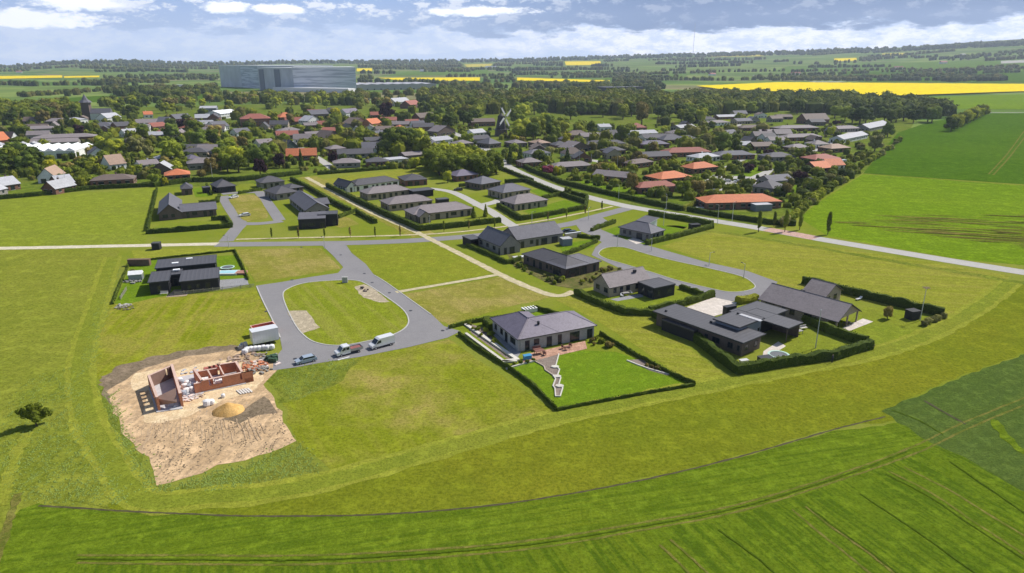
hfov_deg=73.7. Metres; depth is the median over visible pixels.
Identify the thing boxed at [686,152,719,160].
village house
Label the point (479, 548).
track
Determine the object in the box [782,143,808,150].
village house
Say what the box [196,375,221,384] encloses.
insulation pile
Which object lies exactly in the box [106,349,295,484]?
dirt
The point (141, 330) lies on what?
plot grass
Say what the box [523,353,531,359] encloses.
garden bin
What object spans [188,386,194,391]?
bulk bag
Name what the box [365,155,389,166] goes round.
village house
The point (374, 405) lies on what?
plot grass
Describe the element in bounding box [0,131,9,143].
village house
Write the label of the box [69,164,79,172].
garden shrub
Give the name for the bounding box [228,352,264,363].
timber pile
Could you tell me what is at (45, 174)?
village house
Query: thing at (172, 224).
lawn
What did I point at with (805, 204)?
field edge shrub
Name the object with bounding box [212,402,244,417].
sand heap
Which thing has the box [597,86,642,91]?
barn
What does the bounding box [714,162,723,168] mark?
garden shrub
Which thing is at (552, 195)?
hedge
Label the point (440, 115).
broadleaf tree
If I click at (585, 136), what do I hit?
village house
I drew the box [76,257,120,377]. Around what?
grass tufts
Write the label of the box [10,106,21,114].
broadleaf tree
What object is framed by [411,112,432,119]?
village house
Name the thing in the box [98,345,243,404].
topsoil
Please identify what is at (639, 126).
village house
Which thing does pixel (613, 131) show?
village house
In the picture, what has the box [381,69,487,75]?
field
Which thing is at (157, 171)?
garden shrub
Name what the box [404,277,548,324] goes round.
plot grass
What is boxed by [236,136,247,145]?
broadleaf tree
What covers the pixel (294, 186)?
garage
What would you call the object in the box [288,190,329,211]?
long house
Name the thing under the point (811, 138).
village house
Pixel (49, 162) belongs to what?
broadleaf tree
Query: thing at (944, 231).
crop patch
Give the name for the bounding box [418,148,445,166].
broadleaf tree
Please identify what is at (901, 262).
verge
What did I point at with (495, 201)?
side road
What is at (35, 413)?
broadleaf tree
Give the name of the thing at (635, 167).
garden shrub
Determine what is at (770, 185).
village house
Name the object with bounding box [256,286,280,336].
kerb
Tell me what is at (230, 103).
broadleaf tree
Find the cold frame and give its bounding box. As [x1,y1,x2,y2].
[757,354,773,359]
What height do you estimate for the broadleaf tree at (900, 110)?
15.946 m
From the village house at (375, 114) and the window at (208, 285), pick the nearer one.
the window at (208, 285)
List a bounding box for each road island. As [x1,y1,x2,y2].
[229,194,267,220]
[283,280,407,344]
[599,247,754,291]
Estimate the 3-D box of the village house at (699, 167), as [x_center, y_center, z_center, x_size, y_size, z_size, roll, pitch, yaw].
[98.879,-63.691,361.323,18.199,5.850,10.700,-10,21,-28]
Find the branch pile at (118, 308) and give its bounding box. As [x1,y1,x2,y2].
[117,305,133,309]
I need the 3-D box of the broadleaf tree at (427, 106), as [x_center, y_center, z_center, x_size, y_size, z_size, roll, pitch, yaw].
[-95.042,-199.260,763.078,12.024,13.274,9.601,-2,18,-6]
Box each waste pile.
[178,393,198,400]
[217,355,250,363]
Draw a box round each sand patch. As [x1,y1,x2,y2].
[287,310,319,332]
[355,284,389,301]
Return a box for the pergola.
[521,305,537,312]
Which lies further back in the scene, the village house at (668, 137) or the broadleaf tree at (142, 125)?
the broadleaf tree at (142, 125)
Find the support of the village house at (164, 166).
on the town ground at (649, 121)
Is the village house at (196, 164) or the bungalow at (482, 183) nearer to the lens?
the bungalow at (482, 183)
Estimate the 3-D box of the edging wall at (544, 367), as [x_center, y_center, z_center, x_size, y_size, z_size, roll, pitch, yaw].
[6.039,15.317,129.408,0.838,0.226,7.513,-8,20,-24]
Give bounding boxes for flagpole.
[815,309,821,347]
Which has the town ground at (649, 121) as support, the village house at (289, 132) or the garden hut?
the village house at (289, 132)
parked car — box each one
[239,212,250,216]
[294,353,316,364]
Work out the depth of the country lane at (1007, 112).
790.86 m
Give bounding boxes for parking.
[705,169,773,190]
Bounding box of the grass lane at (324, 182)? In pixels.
[299,176,433,236]
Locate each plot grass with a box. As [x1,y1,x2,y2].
[95,289,270,383]
[237,248,339,281]
[282,339,551,468]
[350,242,492,289]
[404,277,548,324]
[557,295,724,379]
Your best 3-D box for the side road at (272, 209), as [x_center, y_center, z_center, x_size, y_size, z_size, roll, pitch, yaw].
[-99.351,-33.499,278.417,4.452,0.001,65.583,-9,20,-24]
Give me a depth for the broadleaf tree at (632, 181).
301.49 m
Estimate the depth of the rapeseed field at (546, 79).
2111.22 m
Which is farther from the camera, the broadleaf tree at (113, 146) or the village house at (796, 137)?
the village house at (796, 137)
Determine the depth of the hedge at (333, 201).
294.06 m
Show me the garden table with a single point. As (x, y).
(539, 350)
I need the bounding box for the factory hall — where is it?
[0,142,92,158]
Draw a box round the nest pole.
[920,287,929,320]
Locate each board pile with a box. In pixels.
[114,303,131,307]
[250,359,280,366]
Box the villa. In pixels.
[652,301,803,355]
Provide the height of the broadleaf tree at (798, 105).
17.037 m
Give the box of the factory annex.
[0,141,40,145]
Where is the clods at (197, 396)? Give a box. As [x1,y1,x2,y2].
[118,361,251,414]
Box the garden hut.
[559,236,572,245]
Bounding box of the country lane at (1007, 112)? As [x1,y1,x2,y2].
[991,112,1023,112]
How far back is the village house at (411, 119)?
626.49 m
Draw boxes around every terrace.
[166,290,188,296]
[494,333,520,356]
[523,341,586,361]
[611,294,642,300]
[763,342,784,354]
[844,319,872,330]
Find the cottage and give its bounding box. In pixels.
[593,266,675,299]
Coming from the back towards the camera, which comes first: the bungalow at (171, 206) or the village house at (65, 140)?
the village house at (65, 140)
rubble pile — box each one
[242,360,268,370]
[247,365,272,374]
[254,352,277,359]
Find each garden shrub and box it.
[59,161,73,166]
[60,166,71,173]
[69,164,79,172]
[75,177,87,185]
[82,175,93,184]
[84,163,101,173]
[87,156,97,162]
[92,128,103,133]
[95,150,109,159]
[134,164,142,168]
[142,144,154,155]
[146,173,159,181]
[153,168,161,176]
[160,156,169,161]
[171,160,182,167]
[196,169,205,176]
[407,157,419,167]
[506,152,517,157]
[508,142,518,151]
[531,149,544,157]
[544,146,554,153]
[589,163,602,171]
[591,149,601,157]
[601,162,606,169]
[605,341,611,347]
[606,162,618,170]
[610,155,626,166]
[617,143,631,150]
[628,146,638,152]
[631,151,643,158]
[631,164,638,170]
[637,154,647,158]
[666,158,680,165]
[688,175,702,182]
[693,158,704,161]
[703,155,712,163]
[708,121,715,127]
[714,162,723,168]
[722,153,731,160]
[742,162,755,172]
[763,149,774,152]
[763,155,771,161]
[782,170,792,177]
[787,147,796,154]
[787,158,803,165]
[792,170,808,179]
[806,178,821,189]
[810,166,825,174]
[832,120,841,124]
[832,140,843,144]
[921,320,928,325]
[924,317,933,323]
[930,316,938,321]
[934,314,941,320]
[941,312,947,318]
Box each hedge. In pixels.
[0,182,152,199]
[112,264,128,303]
[145,215,232,233]
[146,186,157,228]
[151,249,233,259]
[152,170,301,186]
[198,193,220,202]
[234,249,248,279]
[238,187,261,193]
[290,176,350,210]
[317,164,406,174]
[325,183,501,230]
[338,208,356,217]
[355,209,377,223]
[448,305,558,328]
[458,331,556,410]
[465,242,521,263]
[482,315,492,330]
[496,190,588,220]
[502,167,533,179]
[504,178,585,203]
[513,158,684,210]
[541,191,562,198]
[557,382,695,410]
[562,239,597,254]
[564,232,600,239]
[566,174,583,180]
[573,288,652,315]
[590,219,615,230]
[599,330,695,382]
[645,223,713,244]
[648,210,713,224]
[648,289,715,309]
[651,309,874,374]
[679,283,703,294]
[683,188,718,210]
[687,206,795,225]
[735,293,759,304]
[801,276,944,314]
[801,315,869,342]
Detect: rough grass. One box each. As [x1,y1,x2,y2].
[97,385,324,490]
[267,358,359,402]
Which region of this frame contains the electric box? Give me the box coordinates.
[342,276,347,282]
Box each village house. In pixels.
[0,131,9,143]
[0,131,18,137]
[0,175,20,190]
[0,184,7,194]
[22,117,40,123]
[25,123,49,126]
[25,130,51,138]
[29,137,80,143]
[30,125,55,131]
[31,132,97,139]
[36,164,65,183]
[41,177,76,194]
[44,118,62,124]
[49,174,74,182]
[50,121,59,125]
[70,117,87,122]
[86,146,101,155]
[90,172,136,185]
[96,112,120,121]
[98,122,110,127]
[100,125,107,132]
[100,154,126,169]
[110,121,128,128]
[119,128,135,136]
[134,158,159,167]
[135,118,157,123]
[142,110,152,117]
[147,122,164,129]
[148,131,167,139]
[150,160,173,174]
[156,117,170,122]
[164,168,190,179]
[169,113,190,120]
[174,128,185,136]
[182,154,200,158]
[183,146,210,156]
[184,143,208,149]
[186,156,208,169]
[194,114,209,119]
[197,144,217,149]
[199,106,217,111]
[199,119,212,126]
[204,109,232,118]
[205,123,225,132]
[207,113,220,120]
[207,120,228,129]
[229,127,250,136]
[240,113,270,126]
[253,138,271,146]
[259,122,269,129]
[269,120,289,128]
[274,129,298,138]
[276,127,299,131]
[277,112,286,119]
[282,138,298,147]
[284,117,301,124]
[285,148,316,160]
[293,133,311,142]
[298,115,318,124]
[302,122,317,127]
[303,130,318,133]
[307,109,328,116]
[315,130,337,137]
[322,127,335,131]
[325,145,345,152]
[332,156,360,167]
[336,148,373,158]
[340,108,356,116]
[343,123,353,128]
[344,116,364,124]
[361,141,379,152]
[362,118,380,127]
[362,136,381,141]
[365,124,373,130]
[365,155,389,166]
[370,112,385,117]
[373,125,393,130]
[380,117,396,120]
[386,156,408,162]
[390,97,408,105]
[391,120,409,125]
[398,150,422,158]
[400,100,417,108]
[404,119,418,120]
[409,120,424,125]
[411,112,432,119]
[412,122,433,130]
[427,124,455,135]
[430,135,452,143]
[450,140,472,146]
[467,128,485,134]
[469,118,495,126]
[473,135,489,143]
[476,138,500,147]
[504,138,527,147]
[516,157,542,167]
[522,149,550,157]
[528,138,550,145]
[528,143,544,149]
[530,141,550,147]
[546,161,590,171]
[549,141,564,147]
[558,136,573,140]
[558,140,590,151]
[560,146,579,156]
[569,129,585,136]
[571,150,591,161]
[578,132,600,140]
[586,140,624,144]
[592,168,632,182]
[596,123,611,130]
[599,146,625,154]
[602,147,620,158]
[606,129,617,138]
[621,157,653,167]
[628,129,657,134]
[632,179,675,193]
[634,123,647,129]
[638,134,659,140]
[640,139,668,148]
[642,151,671,160]
[645,171,692,182]
[657,134,678,143]
[659,132,677,136]
[660,147,711,156]
[670,124,694,129]
[678,121,689,124]
[680,160,718,173]
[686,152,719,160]
[695,191,782,209]
[705,116,716,120]
[707,120,729,125]
[712,150,755,159]
[713,114,735,119]
[730,110,747,115]
[730,118,752,123]
[737,125,771,130]
[740,135,757,141]
[740,140,750,146]
[747,116,759,122]
[748,141,772,149]
[750,130,772,137]
[752,179,782,192]
[754,112,766,117]
[756,133,775,140]
[756,173,793,182]
[757,151,796,161]
[764,135,784,143]
[766,115,783,121]
[772,125,818,130]
[772,129,792,135]
[775,114,792,119]
[781,133,822,140]
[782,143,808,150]
[796,113,829,123]
[800,152,841,161]
[802,160,830,172]
[805,119,825,125]
[805,135,821,141]
[805,139,828,147]
[817,144,851,152]
[821,158,845,168]
[829,131,868,142]
[836,124,861,131]
[856,120,885,130]
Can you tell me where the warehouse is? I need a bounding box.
[218,65,356,92]
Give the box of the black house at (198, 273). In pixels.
[147,254,219,294]
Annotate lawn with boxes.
[114,255,245,303]
[154,220,225,228]
[193,187,210,196]
[239,183,256,190]
[336,217,357,227]
[432,187,471,205]
[512,351,685,406]
[523,200,581,218]
[530,189,551,195]
[533,311,548,315]
[559,239,593,251]
[579,181,646,203]
[598,289,698,308]
[605,224,687,244]
[713,214,772,221]
[734,166,762,176]
[762,331,847,354]
[844,306,933,344]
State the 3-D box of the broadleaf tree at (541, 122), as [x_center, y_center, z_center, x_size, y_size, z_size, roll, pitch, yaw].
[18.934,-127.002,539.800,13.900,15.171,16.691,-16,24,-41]
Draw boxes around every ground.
[0,39,1023,516]
[0,103,914,224]
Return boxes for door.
[157,286,161,293]
[173,278,177,285]
[525,340,529,350]
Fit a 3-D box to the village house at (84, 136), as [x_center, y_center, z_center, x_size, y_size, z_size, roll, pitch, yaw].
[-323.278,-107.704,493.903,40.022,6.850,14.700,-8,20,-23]
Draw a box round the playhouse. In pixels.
[904,308,920,320]
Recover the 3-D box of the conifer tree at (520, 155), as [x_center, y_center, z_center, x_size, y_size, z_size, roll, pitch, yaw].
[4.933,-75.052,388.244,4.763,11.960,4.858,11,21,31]
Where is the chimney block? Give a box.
[722,304,737,314]
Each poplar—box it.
[757,210,762,231]
[773,211,776,223]
[783,210,789,231]
[798,210,803,229]
[826,212,832,234]
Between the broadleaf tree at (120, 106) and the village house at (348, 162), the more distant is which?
the broadleaf tree at (120, 106)
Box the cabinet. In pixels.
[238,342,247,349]
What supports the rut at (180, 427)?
on the dirt
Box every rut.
[147,422,153,440]
[178,418,181,436]
[220,419,224,438]
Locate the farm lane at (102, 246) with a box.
[0,242,219,249]
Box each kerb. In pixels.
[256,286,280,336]
[282,280,408,345]
[374,275,430,314]
[598,246,755,291]
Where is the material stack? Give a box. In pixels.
[164,402,179,407]
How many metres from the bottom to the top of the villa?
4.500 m
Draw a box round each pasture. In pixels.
[0,248,119,531]
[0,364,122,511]
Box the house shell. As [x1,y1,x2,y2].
[147,361,253,412]
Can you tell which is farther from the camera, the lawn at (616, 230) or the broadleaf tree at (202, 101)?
the broadleaf tree at (202, 101)
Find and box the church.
[78,94,112,119]
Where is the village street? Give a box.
[273,131,331,168]
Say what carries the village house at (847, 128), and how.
on the town ground at (649, 121)
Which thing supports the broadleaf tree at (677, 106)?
on the town ground at (649, 121)
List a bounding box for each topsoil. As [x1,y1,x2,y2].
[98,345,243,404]
[222,396,276,423]
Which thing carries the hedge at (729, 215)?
on the town ground at (649, 121)
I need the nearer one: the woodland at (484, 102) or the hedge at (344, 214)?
the hedge at (344, 214)
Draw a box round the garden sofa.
[739,358,748,362]
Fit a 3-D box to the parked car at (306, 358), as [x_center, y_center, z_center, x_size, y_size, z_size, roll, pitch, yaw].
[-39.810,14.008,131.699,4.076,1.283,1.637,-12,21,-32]
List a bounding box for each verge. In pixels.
[132,247,252,280]
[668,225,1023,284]
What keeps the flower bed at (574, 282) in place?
on the ground at (362, 229)
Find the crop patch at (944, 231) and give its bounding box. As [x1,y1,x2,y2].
[835,214,1023,246]
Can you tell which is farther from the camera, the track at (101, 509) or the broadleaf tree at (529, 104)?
the broadleaf tree at (529, 104)
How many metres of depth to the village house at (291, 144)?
445.56 m
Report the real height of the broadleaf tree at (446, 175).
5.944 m
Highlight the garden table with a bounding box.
[534,348,544,354]
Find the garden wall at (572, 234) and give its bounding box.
[565,231,580,237]
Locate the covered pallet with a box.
[265,353,277,362]
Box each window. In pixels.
[205,283,211,290]
[510,246,514,253]
[510,336,514,344]
[534,338,538,344]
[541,238,546,244]
[546,336,551,346]
[552,236,557,242]
[558,334,561,343]
[570,331,579,341]
[580,266,586,274]
[587,328,592,338]
[636,233,641,239]
[646,289,652,298]
[712,336,719,343]
[727,342,732,348]
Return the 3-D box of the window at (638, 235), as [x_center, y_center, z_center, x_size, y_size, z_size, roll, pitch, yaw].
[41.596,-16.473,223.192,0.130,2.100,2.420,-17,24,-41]
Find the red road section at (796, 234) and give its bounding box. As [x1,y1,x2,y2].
[763,228,818,239]
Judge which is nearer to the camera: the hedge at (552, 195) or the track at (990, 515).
the track at (990, 515)
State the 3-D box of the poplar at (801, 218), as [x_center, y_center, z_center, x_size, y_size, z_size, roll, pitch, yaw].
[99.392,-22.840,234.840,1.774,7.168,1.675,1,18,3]
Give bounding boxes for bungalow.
[157,182,216,220]
[210,178,236,192]
[255,176,284,188]
[263,185,296,199]
[333,176,399,192]
[359,183,408,200]
[379,187,434,210]
[397,173,426,185]
[403,201,472,223]
[451,169,478,181]
[464,176,501,189]
[487,183,530,198]
[490,311,596,351]
[498,193,548,210]
[521,248,601,277]
[618,215,665,239]
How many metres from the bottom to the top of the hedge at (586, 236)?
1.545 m
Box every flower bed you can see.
[469,325,510,358]
[507,254,622,288]
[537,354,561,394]
[630,359,669,374]
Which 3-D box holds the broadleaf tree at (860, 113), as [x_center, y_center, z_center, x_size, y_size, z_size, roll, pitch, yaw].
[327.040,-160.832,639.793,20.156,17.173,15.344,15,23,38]
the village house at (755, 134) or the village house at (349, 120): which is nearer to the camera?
the village house at (755, 134)
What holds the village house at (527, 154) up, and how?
on the town ground at (649, 121)
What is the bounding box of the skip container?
[250,321,274,328]
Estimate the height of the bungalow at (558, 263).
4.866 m
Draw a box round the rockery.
[123,279,141,283]
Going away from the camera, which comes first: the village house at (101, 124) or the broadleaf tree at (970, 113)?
the village house at (101, 124)
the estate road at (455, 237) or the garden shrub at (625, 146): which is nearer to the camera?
the estate road at (455, 237)
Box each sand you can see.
[131,368,166,390]
[143,360,263,422]
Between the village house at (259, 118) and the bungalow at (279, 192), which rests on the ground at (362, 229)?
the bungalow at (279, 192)
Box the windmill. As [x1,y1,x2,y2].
[493,108,510,135]
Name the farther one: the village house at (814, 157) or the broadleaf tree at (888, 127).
the broadleaf tree at (888, 127)
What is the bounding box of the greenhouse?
[127,270,143,279]
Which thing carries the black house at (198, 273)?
on the lawn at (137, 291)
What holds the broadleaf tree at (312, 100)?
on the town ground at (649, 121)
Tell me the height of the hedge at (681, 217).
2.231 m
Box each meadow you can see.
[107,281,1023,516]
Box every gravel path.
[304,177,573,296]
[395,273,500,292]
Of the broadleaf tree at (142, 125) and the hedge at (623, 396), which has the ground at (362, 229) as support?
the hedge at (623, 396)
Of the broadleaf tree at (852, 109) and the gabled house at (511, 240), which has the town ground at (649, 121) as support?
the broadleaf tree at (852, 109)
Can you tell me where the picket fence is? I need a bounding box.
[174,284,252,294]
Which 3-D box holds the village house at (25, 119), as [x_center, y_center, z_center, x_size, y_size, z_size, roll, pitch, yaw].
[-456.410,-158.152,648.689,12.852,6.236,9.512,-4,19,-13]
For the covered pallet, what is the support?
on the estate road at (423, 326)
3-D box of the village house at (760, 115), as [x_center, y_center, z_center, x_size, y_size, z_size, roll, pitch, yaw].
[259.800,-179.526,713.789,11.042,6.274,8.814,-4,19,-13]
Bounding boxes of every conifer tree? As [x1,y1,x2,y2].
[60,122,65,133]
[63,109,68,119]
[130,152,134,165]
[298,149,303,166]
[471,206,475,217]
[483,204,487,216]
[506,146,512,163]
[517,144,523,159]
[563,147,570,161]
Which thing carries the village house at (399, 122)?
on the town ground at (649, 121)
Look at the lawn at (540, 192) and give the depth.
305.20 m
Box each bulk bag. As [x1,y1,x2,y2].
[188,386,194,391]
[203,399,209,406]
[241,348,247,353]
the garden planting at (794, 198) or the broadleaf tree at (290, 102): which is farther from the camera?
the broadleaf tree at (290, 102)
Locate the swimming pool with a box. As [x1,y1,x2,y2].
[219,270,247,275]
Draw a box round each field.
[0,75,61,78]
[0,188,154,246]
[0,423,943,572]
[64,76,98,77]
[67,446,1023,572]
[69,94,202,101]
[139,149,161,155]
[310,168,430,190]
[357,68,371,70]
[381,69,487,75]
[384,77,479,80]
[464,64,491,66]
[517,78,609,81]
[565,61,600,64]
[603,73,690,79]
[701,82,779,90]
[711,113,767,121]
[712,55,762,56]
[771,59,1023,71]
[780,82,853,91]
[803,174,1023,264]
[834,58,856,60]
[837,71,1023,82]
[854,83,1023,95]
[864,113,1023,183]
[882,354,1023,491]
[935,94,1023,109]
[1001,60,1023,62]
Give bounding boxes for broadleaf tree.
[0,143,22,150]
[0,146,20,164]
[0,154,8,168]
[2,141,21,146]
[3,110,18,122]
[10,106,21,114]
[12,153,39,167]
[14,402,52,425]
[18,146,44,163]
[34,106,51,120]
[35,109,50,123]
[42,159,56,167]
[50,110,62,117]
[59,96,68,100]
[66,103,78,110]
[70,109,81,116]
[73,124,83,132]
[94,135,103,142]
[103,138,125,153]
[108,99,117,107]
[114,101,125,113]
[124,104,140,113]
[125,136,145,151]
[131,99,142,107]
[135,123,148,129]
[135,126,148,138]
[141,96,150,106]
[154,100,162,108]
[156,136,169,147]
[157,139,184,158]
[159,102,171,112]
[160,122,178,137]
[162,177,167,183]
[164,99,174,104]
[167,136,185,149]
[169,102,176,111]
[176,118,185,126]
[179,96,189,104]
[183,117,193,128]
[185,100,196,109]
[185,119,204,131]
[187,128,205,143]
[198,98,205,105]
[202,156,218,173]
[205,94,213,102]
[205,128,220,142]
[206,125,221,137]
[211,146,225,153]
[211,152,226,170]
[216,136,236,145]
[216,152,230,171]
[220,131,230,139]
[223,146,244,155]
[226,100,233,107]
[226,153,247,172]
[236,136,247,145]
[246,145,273,163]
[247,143,256,150]
[252,158,267,173]
[266,99,274,105]
[267,110,277,119]
[269,142,279,151]
[270,97,282,107]
[272,153,285,167]
[285,113,294,125]
[287,98,294,106]
[300,111,309,116]
[309,97,317,104]
[322,99,329,107]
[327,150,337,162]
[330,107,340,113]
[355,131,363,140]
[371,97,379,104]
[378,101,395,116]
[379,127,391,139]
[382,97,392,102]
[382,128,395,140]
[387,132,408,149]
[395,127,411,145]
[398,128,417,144]
[407,133,421,150]
[411,135,433,151]
[413,127,424,138]
[416,100,425,107]
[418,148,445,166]
[423,103,431,111]
[427,112,436,122]
[428,153,441,173]
[430,99,438,110]
[430,156,446,174]
[434,107,445,114]
[435,103,443,110]
[435,113,444,122]
[435,142,451,149]
[440,156,456,173]
[441,114,454,126]
[442,170,451,182]
[446,152,463,170]
[447,105,458,113]
[448,112,459,123]
[450,142,464,148]
[450,150,463,154]
[455,154,472,169]
[457,109,468,124]
[459,147,473,154]
[460,131,473,141]
[462,112,473,126]
[464,156,480,170]
[467,153,486,158]
[471,109,481,117]
[472,157,490,176]
[475,150,486,155]
[487,151,504,165]
[487,156,497,175]
[492,153,503,173]
[508,108,521,120]
[509,134,519,139]
[511,118,529,136]
[513,103,530,115]
[514,124,526,136]
[515,113,525,118]
[521,101,532,111]
[522,98,536,102]
[526,122,540,139]
[529,117,545,132]
[530,101,538,113]
[536,103,547,113]
[539,113,548,118]
[542,165,553,172]
[544,113,555,123]
[545,122,560,133]
[551,125,561,137]
[552,119,570,133]
[553,166,559,175]
[558,116,569,122]
[562,132,571,141]
[563,105,578,119]
[563,186,571,192]
[576,99,587,114]
[586,120,597,131]
[587,101,598,114]
[598,102,609,116]
[602,99,612,109]
[614,125,630,140]
[618,104,629,118]
[625,172,638,188]
[628,101,635,115]
[635,101,649,124]
[648,141,658,150]
[655,105,669,116]
[665,102,674,116]
[673,103,686,114]
[674,180,691,196]
[677,109,687,120]
[684,112,695,121]
[687,106,696,111]
[691,104,702,109]
[691,180,705,193]
[696,108,707,119]
[697,102,707,107]
[708,104,716,115]
[714,131,732,150]
[731,137,742,149]
[745,101,758,113]
[772,160,785,172]
[782,182,792,193]
[790,99,804,113]
[794,147,806,157]
[827,126,836,133]
[829,105,841,118]
[838,106,851,119]
[848,108,855,122]
[849,106,871,123]
[852,101,862,108]
[865,107,875,122]
[868,134,884,150]
[875,106,889,120]
[882,122,895,136]
[883,306,893,318]
[886,109,898,122]
[889,101,902,108]
[892,105,904,121]
[901,105,912,120]
[907,109,922,122]
[919,106,933,121]
[926,106,942,122]
[934,101,952,113]
[943,116,959,130]
[952,114,965,127]
[953,115,963,129]
[958,111,972,123]
[958,112,969,122]
[963,109,975,123]
[969,107,981,119]
[970,109,978,121]
[974,106,986,118]
[976,105,987,114]
[982,104,990,115]
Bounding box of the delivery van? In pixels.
[368,332,394,349]
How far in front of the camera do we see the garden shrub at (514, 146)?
436.66 m
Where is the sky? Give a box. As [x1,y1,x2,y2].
[0,0,1023,64]
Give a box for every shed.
[151,241,161,249]
[201,186,210,192]
[435,197,448,202]
[688,223,700,228]
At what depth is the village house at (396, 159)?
389.23 m
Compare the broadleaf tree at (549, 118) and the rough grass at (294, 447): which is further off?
the broadleaf tree at (549, 118)
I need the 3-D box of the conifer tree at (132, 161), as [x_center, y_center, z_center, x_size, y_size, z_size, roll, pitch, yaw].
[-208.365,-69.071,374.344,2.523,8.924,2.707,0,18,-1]
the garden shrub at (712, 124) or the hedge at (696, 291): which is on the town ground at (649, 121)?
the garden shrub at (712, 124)
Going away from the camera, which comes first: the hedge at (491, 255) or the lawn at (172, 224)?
the hedge at (491, 255)
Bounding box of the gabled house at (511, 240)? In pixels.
[462,221,563,254]
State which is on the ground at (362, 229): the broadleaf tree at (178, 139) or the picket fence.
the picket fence
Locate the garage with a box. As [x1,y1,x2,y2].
[282,183,303,190]
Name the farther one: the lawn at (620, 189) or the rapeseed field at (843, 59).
the rapeseed field at (843, 59)
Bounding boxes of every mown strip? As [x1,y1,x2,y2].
[63,255,1022,515]
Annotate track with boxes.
[0,432,32,505]
[0,492,22,560]
[39,416,884,516]
[76,404,1023,565]
[77,397,1023,556]
[77,449,910,560]
[659,544,689,572]
[670,539,708,572]
[718,529,775,572]
[792,509,870,572]
[804,506,894,572]
[811,508,897,572]
[859,493,975,572]
[863,173,1023,185]
[886,474,1023,559]
[888,471,1023,554]
[892,410,942,433]
[903,466,1023,535]
[923,400,965,423]
[949,461,1023,512]
[988,131,1023,173]
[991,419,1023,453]
[992,138,1023,174]
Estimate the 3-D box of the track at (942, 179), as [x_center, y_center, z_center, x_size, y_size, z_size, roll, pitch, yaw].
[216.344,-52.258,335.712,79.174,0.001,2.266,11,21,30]
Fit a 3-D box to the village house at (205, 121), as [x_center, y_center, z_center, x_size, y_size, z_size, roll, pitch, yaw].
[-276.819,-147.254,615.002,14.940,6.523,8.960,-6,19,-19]
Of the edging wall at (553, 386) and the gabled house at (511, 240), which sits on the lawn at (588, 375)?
the edging wall at (553, 386)
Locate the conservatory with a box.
[750,202,772,211]
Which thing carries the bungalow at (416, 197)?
on the ground at (362, 229)
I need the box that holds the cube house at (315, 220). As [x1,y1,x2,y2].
[298,210,337,228]
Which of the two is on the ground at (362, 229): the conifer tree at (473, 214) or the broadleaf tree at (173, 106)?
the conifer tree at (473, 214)
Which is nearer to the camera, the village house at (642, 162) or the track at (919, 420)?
the track at (919, 420)
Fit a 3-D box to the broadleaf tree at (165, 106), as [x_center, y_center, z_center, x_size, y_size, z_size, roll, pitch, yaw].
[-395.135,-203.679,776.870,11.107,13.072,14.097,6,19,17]
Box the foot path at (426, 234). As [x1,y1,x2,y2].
[236,206,613,239]
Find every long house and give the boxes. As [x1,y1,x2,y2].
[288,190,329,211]
[758,278,861,325]
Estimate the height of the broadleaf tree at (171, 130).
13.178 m
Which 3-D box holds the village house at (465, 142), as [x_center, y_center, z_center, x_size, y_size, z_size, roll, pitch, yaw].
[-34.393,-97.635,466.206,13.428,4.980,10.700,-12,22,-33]
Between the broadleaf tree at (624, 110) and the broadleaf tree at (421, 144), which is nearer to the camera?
the broadleaf tree at (421, 144)
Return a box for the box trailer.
[249,324,278,345]
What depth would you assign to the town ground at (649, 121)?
465.29 m
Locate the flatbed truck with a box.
[334,343,362,356]
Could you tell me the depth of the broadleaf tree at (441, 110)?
643.04 m
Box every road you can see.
[214,207,632,246]
[219,196,245,241]
[221,191,256,194]
[238,220,282,224]
[254,191,285,220]
[257,244,457,369]
[432,188,518,226]
[455,132,1023,274]
[473,199,499,206]
[577,216,776,300]
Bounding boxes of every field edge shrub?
[778,216,790,225]
[789,211,799,218]
[796,205,807,213]
[798,201,809,208]
[799,199,811,204]
[808,192,818,198]
[808,197,816,204]
[810,194,819,203]
[814,189,825,196]
[858,161,864,167]
[864,157,873,163]
[870,154,876,159]
[879,149,886,155]
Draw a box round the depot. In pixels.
[356,82,435,89]
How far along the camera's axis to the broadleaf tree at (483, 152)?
361.04 m
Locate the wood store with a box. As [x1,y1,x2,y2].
[127,258,151,265]
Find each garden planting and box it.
[0,105,207,149]
[0,118,219,183]
[220,110,491,172]
[224,101,437,156]
[498,122,753,200]
[538,112,769,151]
[706,121,894,208]
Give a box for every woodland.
[0,59,258,96]
[0,97,81,120]
[16,86,102,96]
[97,89,223,106]
[218,57,583,96]
[223,87,407,105]
[415,85,519,115]
[507,86,682,114]
[511,50,840,91]
[673,87,779,114]
[768,88,959,118]
[769,39,1023,80]
[940,73,1005,81]
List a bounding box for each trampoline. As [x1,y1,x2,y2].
[220,265,234,269]
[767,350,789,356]
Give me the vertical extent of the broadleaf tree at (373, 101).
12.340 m
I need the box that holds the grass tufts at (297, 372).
[274,359,353,399]
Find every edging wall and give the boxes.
[448,323,519,362]
[465,332,516,362]
[506,360,534,369]
[535,360,552,375]
[552,353,562,396]
[627,360,668,373]
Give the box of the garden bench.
[532,345,541,349]
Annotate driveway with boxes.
[220,278,248,288]
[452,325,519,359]
[628,238,642,243]
[688,297,736,315]
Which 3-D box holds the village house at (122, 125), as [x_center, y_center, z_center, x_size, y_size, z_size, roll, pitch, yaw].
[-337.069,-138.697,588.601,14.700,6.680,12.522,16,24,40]

